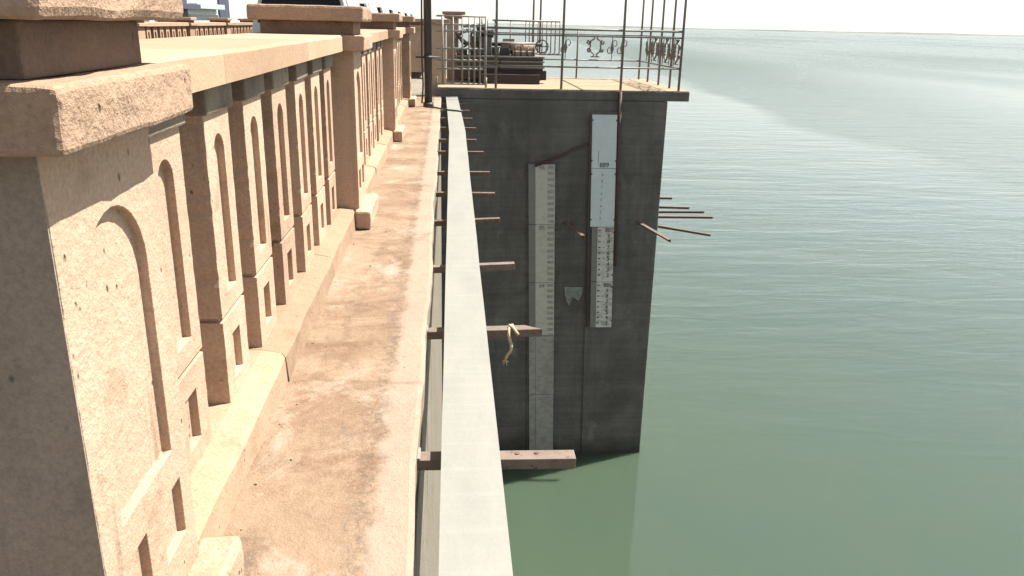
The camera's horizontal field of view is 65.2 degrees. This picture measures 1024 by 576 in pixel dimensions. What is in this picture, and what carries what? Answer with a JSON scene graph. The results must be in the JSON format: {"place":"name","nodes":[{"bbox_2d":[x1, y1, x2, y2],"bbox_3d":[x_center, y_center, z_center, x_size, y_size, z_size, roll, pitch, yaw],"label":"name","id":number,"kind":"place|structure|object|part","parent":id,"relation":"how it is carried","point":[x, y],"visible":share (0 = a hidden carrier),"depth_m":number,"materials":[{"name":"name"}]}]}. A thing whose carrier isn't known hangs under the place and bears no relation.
{"place":"outdoors","nodes":[
{"label":"outdoors","id":0,"kind":"place"},
{"bbox_2d":[144,0,243,21],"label":"roadside building","id":1,"kind":"structure","parent":0,"point":[201,10],"depth_m":37.97,"materials":[{"name":"white"}]},
{"bbox_2d":[158,0,188,21],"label":"door panel","id":2,"kind":"structure","parent":1,"relation":"in","point":[185,11],"depth_m":34.13,"materials":[{"name":"grey"}]},
{"bbox_2d":[217,0,230,21],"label":"door panel","id":3,"kind":"structure","parent":1,"relation":"in","point":[225,13],"depth_m":40.31,"materials":[{"name":"grey metal"}]},
{"bbox_2d":[242,0,1023,34],"label":"sky","id":4,"kind":"structure","parent":0,"point":[997,17],"materials":[{"name":"white"}]},
{"bbox_2d":[446,25,1023,575],"bbox_3d":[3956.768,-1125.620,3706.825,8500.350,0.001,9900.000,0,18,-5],"label":"water","id":5,"kind":"structure","parent":0,"point":[834,375],"depth_m":22.36,"materials":[{"name":"green liquid"}]},
{"bbox_2d":[411,72,442,575],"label":"dam wall","id":6,"kind":"structure","parent":5,"relation":"in","point":[427,531],"depth_m":4.81,"materials":[{"name":"grey concrete"}]},
{"bbox_2d":[137,17,252,38],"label":"parapet","id":7,"kind":"structure","parent":6,"relation":"on","point":[185,26],"depth_m":20.19,"materials":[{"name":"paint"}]},
{"bbox_2d":[222,96,440,575],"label":"walkway","id":8,"kind":"structure","parent":6,"relation":"on","point":[346,485],"depth_m":2.46,"materials":[{"name":"concrete"}]},
{"bbox_2d":[0,0,416,575],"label":"parapet","id":9,"kind":"structure","parent":8,"relation":"on","point":[182,219],"depth_m":1.43,"materials":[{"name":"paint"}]},
{"bbox_2d":[231,106,427,573],"bbox_3d":[-0.886,-1.073,6.850,0.405,0.007,11.206,0,18,-5],"label":"grit","id":10,"kind":"object","parent":8,"relation":"on","point":[241,529],"visible":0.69,"depth_m":2.54,"materials":[{"name":"gravel"}]},
{"bbox_2d":[416,0,439,106],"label":"pole","id":11,"kind":"object","parent":8,"relation":"on","point":[427,57],"visible":0.86,"depth_m":11.19,"materials":[{"name":"metal"}]},
{"bbox_2d":[424,106,462,111],"bbox_3d":[-0.963,-2.481,11.073,0.769,0.026,0.074,18,25,42],"label":"cable","id":12,"kind":"object","parent":8,"relation":"on","point":[443,108],"visible":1,"depth_m":11.03,"materials":[{"name":"paint"}]},
{"bbox_2d":[441,103,466,105],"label":"wall bracket","id":13,"kind":"object","parent":8,"relation":"attached to","point":[462,104],"depth_m":12.57,"materials":[{"name":"brown metal"}]},
{"bbox_2d":[440,109,469,112],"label":"wall bracket","id":14,"kind":"object","parent":8,"relation":"attached to","point":[466,111],"depth_m":11.59,"materials":[{"name":"brown metal"}]},
{"bbox_2d":[440,118,471,120],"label":"wall bracket","id":15,"kind":"object","parent":8,"relation":"attached to","point":[467,119],"depth_m":10.64,"materials":[{"name":"brown metal"}]},
{"bbox_2d":[439,139,476,142],"bbox_3d":[-0.614,-1.608,8.703,0.455,0.043,0.065,0,18,-5],"label":"wall bracket","id":16,"kind":"object","parent":8,"relation":"attached to","point":[467,140],"depth_m":8.70,"materials":[{"name":"brown metal"}]},
{"bbox_2d":[440,127,475,130],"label":"wall bracket","id":17,"kind":"object","parent":8,"relation":"attached to","point":[466,128],"depth_m":9.67,"materials":[{"name":"brown metal"}]},
{"bbox_2d":[437,149,483,154],"bbox_3d":[-0.528,-1.340,7.898,0.494,0.043,0.070,0,18,-5],"label":"wall bracket","id":18,"kind":"object","parent":8,"relation":"attached to","point":[469,152],"depth_m":7.88,"materials":[{"name":"brown metal"}]},
{"bbox_2d":[437,171,489,175],"bbox_3d":[-0.437,-0.983,6.822,0.497,0.043,0.065,0,18,-5],"label":"wall bracket","id":19,"kind":"object","parent":8,"relation":"attached to","point":[472,173],"depth_m":6.81,"materials":[{"name":"brown metal"}]},
{"bbox_2d":[436,192,494,197],"bbox_3d":[-0.372,-0.706,5.987,0.488,0.043,0.068,0,18,-5],"label":"wall bracket","id":20,"kind":"object","parent":8,"relation":"attached to","point":[475,194],"depth_m":5.97,"materials":[{"name":"brown metal"}]},
{"bbox_2d":[434,217,499,225],"bbox_3d":[-0.311,-0.426,5.125,0.466,0.054,0.065,0,18,-5],"label":"wall bracket","id":21,"kind":"object","parent":8,"relation":"attached to","point":[478,221],"depth_m":5.11,"materials":[{"name":"brown metal"}]},
{"bbox_2d":[433,262,514,272],"bbox_3d":[-0.225,-0.107,4.171,0.481,0.052,0.065,0,18,-5],"label":"wall bracket","id":22,"kind":"object","parent":8,"relation":"attached to","point":[494,266],"depth_m":4.17,"materials":[{"name":"red metal"}]},
{"bbox_2d":[427,325,541,339],"bbox_3d":[-0.136,0.178,3.311,0.517,0.052,0.066,0,18,-5],"label":"wall bracket","id":23,"kind":"object","parent":8,"relation":"attached to","point":[492,332],"depth_m":3.29,"materials":[{"name":"red metal"}]},
{"bbox_2d":[502,324,518,365],"bbox_3d":[-0.009,0.229,3.332,0.072,0.167,0.093,0,18,-5],"label":"rope","id":24,"kind":"object","parent":23,"relation":"attached to","point":[510,326],"visible":0.96,"depth_m":3.29,"materials":[{"name":"beige fabric"}]},
{"bbox_2d":[417,447,575,470],"bbox_3d":[-0.064,0.496,2.353,0.501,0.052,0.069,0,18,-5],"label":"wall bracket","id":25,"kind":"object","parent":8,"relation":"attached to","point":[529,459],"depth_m":2.34,"materials":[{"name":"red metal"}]},
{"bbox_2d":[439,96,512,575],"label":"flat beam","id":26,"kind":"structure","parent":25,"relation":"on","point":[474,537],"depth_m":2.47,"materials":[{"name":"grey paint"}]},
{"bbox_2d":[436,76,689,453],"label":"gauge tower","id":27,"kind":"structure","parent":5,"relation":"in","point":[599,383],"depth_m":14.12,"materials":[{"name":"concrete"}]},
{"bbox_2d":[422,19,449,92],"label":"gate pier","id":28,"kind":"structure","parent":27,"relation":"on","point":[436,42],"depth_m":13.53,"materials":[{"name":"paint"}]},
{"bbox_2d":[442,11,464,79],"bbox_3d":[-1.086,-4.520,14.924,0.420,1.208,0.490,0,18,-5],"label":"lamp pedestal","id":29,"kind":"object","parent":27,"relation":"on","point":[449,51],"visible":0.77,"depth_m":14.76,"materials":[{"name":"paint"}]},
{"bbox_2d":[436,15,486,87],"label":"deck gate","id":30,"kind":"structure","parent":27,"relation":"on","point":[442,24],"depth_m":13.04,"materials":[{"name":"metal"}]},
{"bbox_2d":[454,17,548,84],"bbox_3d":[-0.222,-4.336,14.560,1.679,1.123,1.210,0,18,-5],"label":"gate hoist","id":31,"kind":"object","parent":27,"relation":"on","point":[522,53],"visible":0.81,"depth_m":14.25,"materials":[{"name":"black metal"}]},
{"bbox_2d":[492,19,560,54],"bbox_3d":[0.286,-4.656,15.621,1.350,1.088,0.036,0,18,-5],"label":"barred panel","id":32,"kind":"object","parent":27,"relation":"on","point":[538,21],"visible":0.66,"depth_m":15.52,"materials":[{"name":"paint"}]},
{"bbox_2d":[526,164,556,449],"bbox_3d":[0.515,0.794,14.531,0.686,6.094,0.042,0,18,-5],"label":"staff gauge","id":33,"kind":"object","parent":27,"relation":"attached to","point":[541,217],"visible":0.98,"depth_m":14.32,"materials":[{"name":"metal"}]},
{"bbox_2d":[461,0,640,77],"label":"railing","id":34,"kind":"object","parent":27,"relation":"on","point":[601,50],"visible":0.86,"depth_m":15.93,"materials":[{"name":"metal"}]},
{"bbox_2d":[535,143,588,166],"bbox_3d":[0.845,-2.253,13.520,0.919,0.424,0.051,-1,18,-6],"label":"tie rod","id":35,"kind":"object","parent":27,"relation":"attached to","point":[562,155],"visible":1,"depth_m":13.51,"materials":[{"name":"black metal"}]},
{"bbox_2d":[563,222,584,238],"bbox_3d":[1.041,-1.001,13.682,0.070,0.129,0.790,-6,20,-21],"label":"iron stub","id":36,"kind":"object","parent":27,"relation":"attached to","point":[575,229],"visible":1,"depth_m":13.59,"materials":[{"name":"brown metal"}]},
{"bbox_2d":[486,0,686,90],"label":"railing","id":37,"kind":"object","parent":27,"relation":"on","point":[563,35],"visible":1,"depth_m":13.10,"materials":[{"name":"metal"}]},
{"bbox_2d":[586,116,591,326],"bbox_3d":[1.336,-1.082,13.946,0.162,3.771,0.032,0,18,-5],"label":"conduit","id":38,"kind":"object","parent":27,"relation":"attached to","point":[588,221],"visible":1,"depth_m":13.91,"materials":[{"name":"black metal"}]},
{"bbox_2d":[588,114,617,326],"bbox_3d":[1.575,-1.094,13.989,0.556,3.804,0.046,0,18,-5],"label":"staff gauge","id":39,"kind":"object","parent":27,"relation":"attached to","point":[603,158],"visible":1,"depth_m":13.92,"materials":[{"name":"white metal"}]},
{"bbox_2d":[613,92,621,266],"bbox_3d":[1.817,-1.826,13.761,0.155,3.022,0.076,5,19,10],"label":"drain pipe","id":40,"kind":"object","parent":27,"relation":"attached to","point":[617,177],"visible":1,"depth_m":13.71,"materials":[{"name":"metal"}]},
{"bbox_2d":[636,221,670,242],"bbox_3d":[2.401,-0.974,13.725,0.070,0.169,0.979,-8,20,-26],"label":"iron stub","id":41,"kind":"object","parent":27,"relation":"attached to","point":[655,232],"visible":1,"depth_m":13.67,"materials":[{"name":"brown metal"}]},
{"bbox_2d":[638,0,681,87],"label":"railing","id":42,"kind":"object","parent":27,"relation":"on","point":[661,50],"visible":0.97,"depth_m":14.53,"materials":[{"name":"metal"}]},
{"bbox_2d":[659,206,689,208],"bbox_3d":[2.919,-1.551,15.412,1.021,0.070,0.055,0,18,-4],"label":"iron bar","id":43,"kind":"object","parent":27,"relation":"attached to","point":[672,207],"visible":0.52,"depth_m":15.44,"materials":[{"name":"brown metal"}]},
{"bbox_2d":[659,211,704,212],"bbox_3d":[3.029,-1.416,14.948,1.160,0.050,0.055,0,18,-5],"label":"iron bar","id":44,"kind":"object","parent":27,"relation":"attached to","point":[681,211],"visible":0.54,"depth_m":14.95,"materials":[{"name":"brown metal"}]},
{"bbox_2d":[658,225,710,235],"bbox_3d":[3.034,-1.032,14.358,1.091,0.209,0.055,1,18,0],"label":"iron bar","id":45,"kind":"object","parent":27,"relation":"attached to","point":[684,230],"visible":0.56,"depth_m":14.37,"materials":[{"name":"brown metal"}]},
{"bbox_2d":[658,215,712,218],"bbox_3d":[3.079,-1.286,14.573,1.200,0.060,0.055,0,18,-5],"label":"iron bar","id":46,"kind":"object","parent":27,"relation":"attached to","point":[696,217],"visible":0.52,"depth_m":14.59,"materials":[{"name":"brown metal"}]},
{"bbox_2d":[476,23,1023,36],"bbox_3d":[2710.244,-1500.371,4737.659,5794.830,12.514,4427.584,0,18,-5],"label":"shore","id":47,"kind":"structure","parent":0,"point":[918,33],"depth_m":4931.19,"materials":[{"name":"grey"}]},
{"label":"road","id":48,"kind":"structure","parent":0,"visible":0},
{"bbox_2d":[252,0,359,32],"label":"parked car","id":49,"kind":"object","parent":48,"relation":"on","point":[256,26],"visible":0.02,"depth_m":13.69,"materials":[{"name":"white metal"}]},
{"bbox_3d":[-3.608,-4.755,13.711,1.480,0.440,0.092,0,18,-5],"label":"rear window","id":50,"kind":"part","parent":49,"relation":"part of","materials":[{"name":"black glass"}]},
{"bbox_2d":[358,0,377,12],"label":"parked car","id":51,"kind":"object","parent":48,"relation":"on","point":[371,4],"visible":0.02,"depth_m":18.86,"materials":[{"name":"white metal"}]},
{"bbox_2d":[374,0,389,12],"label":"parked car","id":52,"kind":"object","parent":48,"relation":"on","point":[381,6],"visible":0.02,"depth_m":22.82,"materials":[{"name":"white metal"}]},
{"bbox_2d":[386,3,397,12],"bbox_3d":[-4.953,-9.518,29.387,2.080,1.780,4.235,0,18,-5],"label":"parked car","id":53,"kind":"object","parent":48,"relation":"on","point":[392,8],"visible":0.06,"depth_m":27.64,"materials":[{"name":"white metal"}]},
{"bbox_2d":[396,6,404,15],"bbox_3d":[-5.361,-11.120,34.211,2.080,1.780,4.235,0,18,-5],"label":"parked car","id":54,"kind":"object","parent":48,"relation":"on","point":[400,9],"visible":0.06,"depth_m":32.64,"materials":[{"name":"white metal"}]},
{"bbox_2d":[403,8,409,15],"bbox_3d":[-5.735,-12.754,39.134,2.080,1.780,4.235,0,18,-5],"label":"parked car","id":55,"kind":"object","parent":48,"relation":"on","point":[406,11],"visible":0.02,"depth_m":37.28,"materials":[{"name":"white metal"}]},
{"bbox_2d":[410,18,423,71],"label":"parapet","id":56,"kind":"structure","parent":48,"relation":"on","point":[415,39],"depth_m":19.05,"materials":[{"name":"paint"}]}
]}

